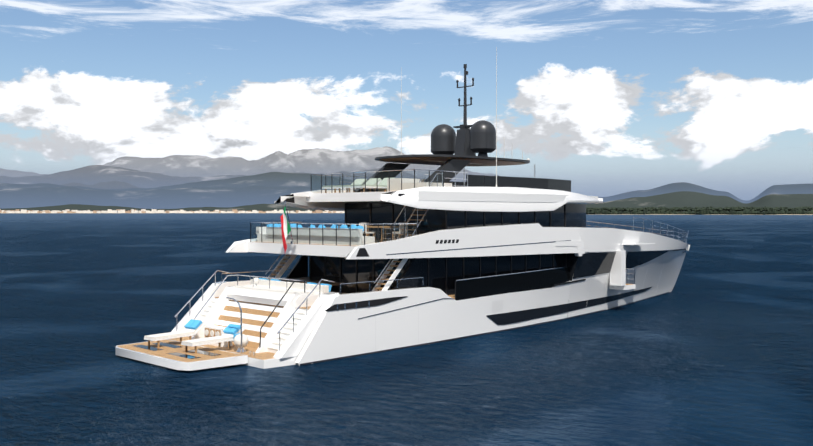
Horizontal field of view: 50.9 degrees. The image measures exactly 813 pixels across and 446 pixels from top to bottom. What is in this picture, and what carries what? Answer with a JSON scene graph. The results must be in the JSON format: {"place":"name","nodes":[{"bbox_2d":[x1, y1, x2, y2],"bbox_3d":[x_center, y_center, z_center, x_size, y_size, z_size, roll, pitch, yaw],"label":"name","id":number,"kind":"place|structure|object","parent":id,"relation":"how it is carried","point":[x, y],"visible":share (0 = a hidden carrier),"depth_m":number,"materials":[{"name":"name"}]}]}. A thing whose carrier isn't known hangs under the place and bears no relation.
{"place":"outdoors","nodes":[
{"label":"outdoors","id":0,"kind":"place"},
{"bbox_2d":[0,172,355,211],"bbox_3d":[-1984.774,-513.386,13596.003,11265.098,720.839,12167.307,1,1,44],"label":"mountains","id":1,"kind":"structure","parent":0,"point":[257,190],"depth_m":12703.29,"materials":[{"name":"grey stone"}]},
{"bbox_2d":[0,172,763,208],"bbox_3d":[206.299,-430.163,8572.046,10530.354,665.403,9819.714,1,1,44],"label":"haze","id":2,"kind":"object","parent":1,"relation":"on","point":[142,202],"visible":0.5,"depth_m":10689.80,"materials":[{"name":"grey"}]},
{"bbox_2d":[0,165,454,188],"bbox_3d":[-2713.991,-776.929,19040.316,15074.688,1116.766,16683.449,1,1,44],"label":"mountains","id":3,"kind":"structure","parent":0,"point":[110,170],"depth_m":18444.12,"materials":[{"name":"grey stone"}]},
{"bbox_2d":[0,146,498,181],"bbox_3d":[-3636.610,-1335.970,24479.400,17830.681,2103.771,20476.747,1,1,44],"label":"mountains","id":4,"kind":"structure","parent":0,"point":[299,157],"depth_m":24958.28,"materials":[{"name":"grey stone"}]},
{"bbox_2d":[0,213,812,445],"bbox_3d":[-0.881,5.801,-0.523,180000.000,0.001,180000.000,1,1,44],"label":"sea water","id":5,"kind":"structure","parent":0,"point":[714,347],"depth_m":32.62,"materials":[{"name":"blue liquid"}]},
{"bbox_2d":[116,47,689,370],"bbox_3d":[5.669,-1.140,48.456,8.795,15.100,44.700,1,1,44],"label":"yacht","id":6,"kind":"object","parent":5,"relation":"on","point":[437,256],"visible":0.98,"depth_m":40.23,"materials":[{"name":"white"}]},
{"bbox_2d":[0,147,812,195],"bbox_3d":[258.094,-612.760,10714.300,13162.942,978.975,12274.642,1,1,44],"label":"mountain","id":7,"kind":"structure","parent":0,"point":[793,178],"depth_m":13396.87,"materials":[{"name":"grey stone"}]},
{"bbox_2d":[0,0,812,195],"label":"sky","id":8,"kind":"structure","parent":0,"point":[93,78],"materials":[{"name":"blue"}]},
{"bbox_2d":[586,182,812,211],"bbox_3d":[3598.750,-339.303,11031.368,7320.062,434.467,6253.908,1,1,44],"label":"hills","id":9,"kind":"structure","parent":0,"point":[681,194],"depth_m":10354.20,"materials":[{"name":"green plant"}]},
{"bbox_2d":[586,214,812,214],"bbox_3d":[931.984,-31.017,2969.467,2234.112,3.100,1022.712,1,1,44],"label":"shore ground","id":10,"kind":"structure","parent":0,"point":[687,214],"depth_m":2459.35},
{"bbox_2d":[586,206,812,214],"bbox_3d":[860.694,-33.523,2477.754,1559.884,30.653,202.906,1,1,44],"label":"pine tree wood","id":11,"kind":"object","parent":10,"relation":"on","point":[733,210],"visible":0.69,"depth_m":2411.38,"materials":[{"name":"green plant"}]},
{"bbox_3d":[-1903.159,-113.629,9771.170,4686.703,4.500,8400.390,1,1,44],"label":"shore ground","id":12,"kind":"structure","parent":0,"visible":0},
{"bbox_2d":[0,209,344,212],"bbox_3d":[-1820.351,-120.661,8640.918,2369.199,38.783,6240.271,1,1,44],"label":"town buildings","id":13,"kind":"structure","parent":12,"relation":"on","point":[128,211],"depth_m":8601.16,"materials":[{"name":"white paint"}]}
]}

